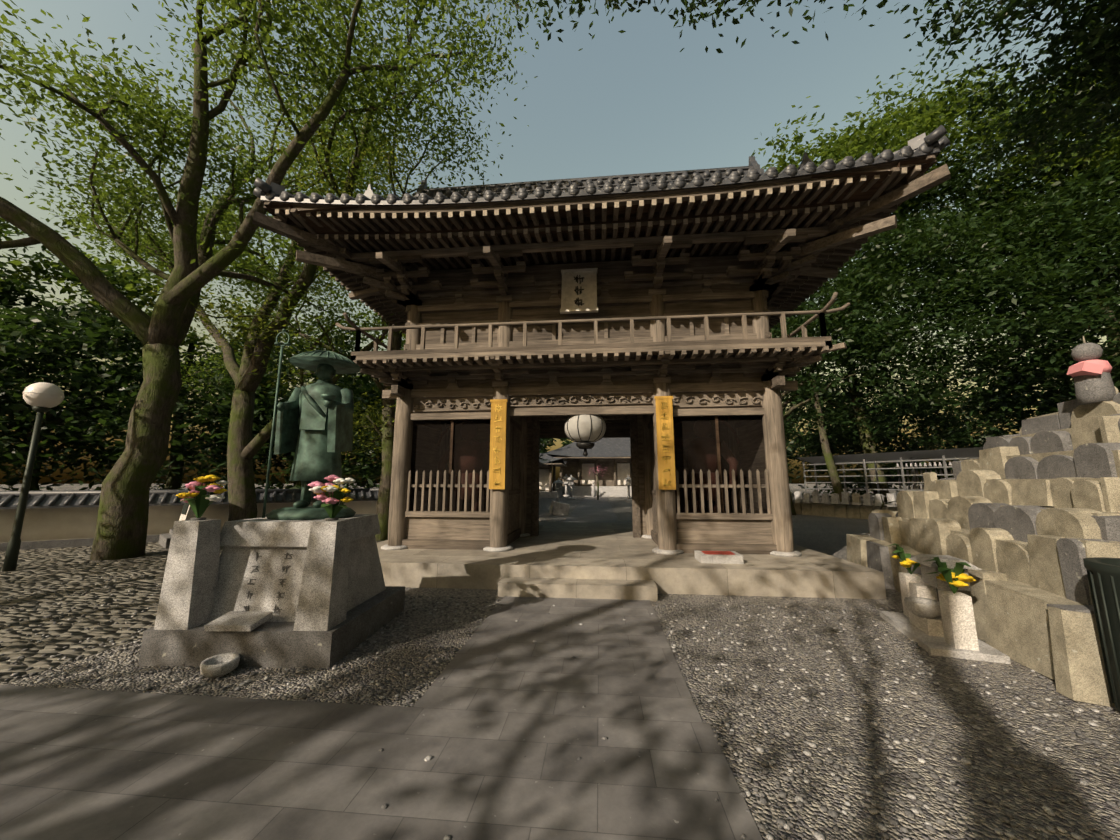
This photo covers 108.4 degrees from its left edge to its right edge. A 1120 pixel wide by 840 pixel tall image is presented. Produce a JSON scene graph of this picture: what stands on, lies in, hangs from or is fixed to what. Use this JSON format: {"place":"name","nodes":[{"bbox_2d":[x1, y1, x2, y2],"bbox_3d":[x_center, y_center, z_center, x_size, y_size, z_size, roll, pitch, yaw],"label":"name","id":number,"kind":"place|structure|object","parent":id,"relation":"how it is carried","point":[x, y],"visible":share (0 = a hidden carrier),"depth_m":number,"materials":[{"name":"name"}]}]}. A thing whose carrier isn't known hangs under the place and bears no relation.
{"place":"outdoors","nodes":[
{"label":"outdoors","id":0,"kind":"place"},
{"bbox_2d":[159,496,193,548],"bbox_3d":[-9.563,2.459,10.370,1.300,1.414,0.800,-7,-11,40],"label":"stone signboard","id":1,"kind":"object","parent":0,"point":[187,512],"visible":0.19,"depth_m":10.11,"materials":[{"name":"stone"}]},
{"bbox_2d":[0,497,762,839],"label":"paved path","id":2,"kind":"structure","parent":0,"point":[480,721],"depth_m":2.31,"materials":[{"name":"grey stone"}]},
{"bbox_2d":[539,443,566,497],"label":"building","id":3,"kind":"structure","parent":0,"point":[545,482],"depth_m":43.56,"materials":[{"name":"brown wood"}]},
{"bbox_2d":[0,483,1119,839],"bbox_3d":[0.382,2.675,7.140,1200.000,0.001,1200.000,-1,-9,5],"label":"ground","id":4,"kind":"structure","parent":0,"point":[826,535],"depth_m":2.93,"materials":[{"name":"grey gravel"}]},
{"bbox_2d":[0,488,378,550],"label":"temple wall","id":5,"kind":"structure","parent":4,"relation":"on","point":[56,519],"depth_m":10.01,"materials":[{"name":"paint"}]},
{"bbox_2d":[0,541,380,681],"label":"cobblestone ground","id":6,"kind":"structure","parent":4,"relation":"on","point":[69,568],"depth_m":5.27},
{"bbox_2d":[2,382,64,571],"bbox_3d":[-9.763,0.982,7.416,0.506,3.430,0.506,-1,-9,5],"label":"street lamp","id":7,"kind":"object","parent":6,"relation":"on","point":[41,398],"visible":1,"depth_m":7.42,"materials":[{"name":"black metal"}]},
{"bbox_2d":[0,141,405,489],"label":"trees","id":8,"kind":"object","parent":4,"relation":"on","point":[173,479],"visible":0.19,"depth_m":17.93,"materials":[{"name":"green plant"}]},
{"bbox_2d":[0,0,538,560],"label":"tree","id":9,"kind":"object","parent":4,"relation":"on","point":[132,474],"visible":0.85,"depth_m":8.83,"materials":[{"name":"green plant"}]},
{"bbox_2d":[138,475,404,678],"bbox_3d":[-2.761,1.397,4.203,1.697,1.627,1.827,0,-9,1],"label":"statue pedestal","id":10,"kind":"object","parent":4,"relation":"on","point":[262,592],"visible":1,"depth_m":3.70,"materials":[{"name":"stone"}]},
{"bbox_2d":[262,329,360,519],"bbox_3d":[-2.737,0.053,4.620,0.852,2.070,0.765,-1,-9,8],"label":"pilgrim statue","id":11,"kind":"object","parent":10,"relation":"on","point":[314,428],"visible":1,"depth_m":4.45,"materials":[{"name":"green metal"}]},
{"bbox_2d":[0,225,555,490],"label":"trees","id":12,"kind":"object","parent":4,"relation":"on","point":[108,410],"depth_m":15.26,"materials":[{"name":"green plant"}]},
{"bbox_2d":[106,84,451,540],"bbox_3d":[-6.090,-2.478,11.547,8.285,11.950,9.185,-6,-11,36],"label":"tree","id":13,"kind":"object","parent":4,"relation":"on","point":[387,418],"visible":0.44,"depth_m":11.14,"materials":[{"name":"green plant"}]},
{"bbox_2d":[14,0,560,520],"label":"tree","id":14,"kind":"object","parent":4,"relation":"on","point":[244,448],"visible":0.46,"depth_m":11.04,"materials":[{"name":"green plant"}]},
{"bbox_2d":[539,459,547,498],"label":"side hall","id":15,"kind":"structure","parent":4,"relation":"on","point":[542,462],"depth_m":37.13,"materials":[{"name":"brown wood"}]},
{"bbox_2d":[53,347,1043,485],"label":"forest belt","id":16,"kind":"object","parent":4,"relation":"on","point":[991,428],"depth_m":50.10,"materials":[{"name":"green plant"}]},
{"bbox_2d":[0,574,1119,839],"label":"loose pebbles","id":17,"kind":"object","parent":4,"relation":"on","point":[800,802],"visible":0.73,"depth_m":2.87,"materials":[{"name":"stone"}]},
{"bbox_2d":[546,438,630,486],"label":"hall","id":18,"kind":"structure","parent":4,"relation":"on","point":[613,455],"depth_m":50.19,"materials":[{"name":"grey wood"}]},
{"bbox_2d":[549,474,631,514],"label":"stone lanterns","id":19,"kind":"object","parent":4,"relation":"on","point":[558,507],"visible":0.67,"depth_m":29.24,"materials":[{"name":"stone"}]},
{"bbox_2d":[552,487,631,496],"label":"wall","id":20,"kind":"structure","parent":4,"relation":"on","point":[603,492],"depth_m":45.80,"materials":[{"name":"paint"}]},
{"bbox_2d":[395,379,832,466],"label":"trees","id":21,"kind":"object","parent":4,"relation":"on","point":[548,441],"visible":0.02,"depth_m":61.06,"materials":[{"name":"green plant"}]},
{"bbox_2d":[377,522,885,600],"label":"gate platform","id":22,"kind":"structure","parent":4,"relation":"on","point":[601,560],"depth_m":5.96,"materials":[{"name":"stone"}]},
{"bbox_2d":[296,215,896,554],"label":"gate","id":23,"kind":"structure","parent":22,"relation":"on","point":[676,369],"depth_m":7.52,"materials":[{"name":"brown wood"}]},
{"bbox_2d":[252,125,950,333],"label":"gate roof","id":24,"kind":"structure","parent":23,"relation":"on","point":[864,189],"depth_m":6.71,"materials":[{"name":"brown wood"}]},
{"bbox_2d":[548,0,935,47],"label":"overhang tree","id":25,"kind":"object","parent":4,"relation":"on","point":[881,4],"visible":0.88,"depth_m":7.05,"materials":[{"name":"green plant"}]},
{"bbox_2d":[485,0,1119,184],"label":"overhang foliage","id":26,"kind":"object","parent":25,"relation":"attached to","point":[1103,57],"visible":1,"depth_m":6.82,"materials":[{"name":"green plant"}]},
{"bbox_2d":[793,494,897,518],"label":"terrace retaining wall","id":27,"kind":"structure","parent":4,"relation":"on","point":[849,511],"depth_m":18.45,"materials":[{"name":"stone"}]},
{"bbox_2d":[790,491,896,506],"bbox_3d":[14.062,2.961,14.738,0.200,0.580,18.526,4,-10,-25],"label":"statue row","id":28,"kind":"object","parent":27,"relation":"on","point":[867,498],"visible":0.23,"depth_m":17.72,"materials":[{"name":"stone"}]},
{"bbox_2d":[797,447,982,496],"bbox_3d":[14.827,2.493,17.140,1.565,2.220,8.938,4,-10,-26],"label":"statue shelter","id":29,"kind":"object","parent":27,"relation":"on","point":[943,455],"visible":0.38,"depth_m":17.36,"materials":[{"name":"silver metal"}]},
{"bbox_2d":[769,98,1119,514],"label":"trees","id":30,"kind":"object","parent":4,"relation":"on","point":[1038,244],"visible":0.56,"depth_m":17.27,"materials":[{"name":"green plant"}]},
{"bbox_2d":[751,23,1119,252],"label":"trees","id":31,"kind":"object","parent":30,"relation":"attached to","point":[910,123],"visible":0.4,"depth_m":18.46,"materials":[{"name":"green plant"}]},
{"bbox_2d":[880,543,1010,663],"bbox_3d":[3.852,1.788,4.185,0.595,0.850,1.231,-3,-9,19],"label":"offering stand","id":32,"kind":"object","parent":4,"relation":"on","point":[931,624],"visible":1,"depth_m":3.93,"materials":[{"name":"white stone"}]},
{"bbox_2d":[785,268,1119,505],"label":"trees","id":33,"kind":"object","parent":4,"relation":"on","point":[1012,398],"visible":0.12,"depth_m":21.87,"materials":[{"name":"green plant"}]},
{"bbox_2d":[847,336,1119,707],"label":"stacked stone monuments","id":34,"kind":"object","parent":4,"relation":"on","point":[1026,520],"visible":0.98,"depth_m":4.12,"materials":[{"name":"stone"}]},
{"bbox_2d":[1083,557,1119,713],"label":"litter bin","id":35,"kind":"object","parent":4,"relation":"on","point":[1103,574],"visible":1,"depth_m":2.75,"materials":[{"name":"grey metal"}]},
{"bbox_2d":[0,0,1119,483],"label":"sky","id":36,"kind":"structure","parent":0,"point":[628,102],"materials":[{"name":"blue"}]},
{"bbox_2d":[589,465,607,499],"bbox_3d":[3.408,5.638,37.356,1.960,3.399,3.598,-4,-10,23],"label":"blossom tree","id":37,"kind":"object","parent":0,"point":[598,481],"visible":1,"depth_m":36.83,"materials":[{"name":"brown plant"}]},
{"bbox_2d":[868,480,895,533],"bbox_3d":[10.168,2.622,12.082,0.427,1.644,1.648,9,-12,-44],"label":"bare shrub","id":38,"kind":"object","parent":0,"point":[882,505],"visible":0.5,"depth_m":12.32,"materials":[{"name":"brown plant"}]}
]}

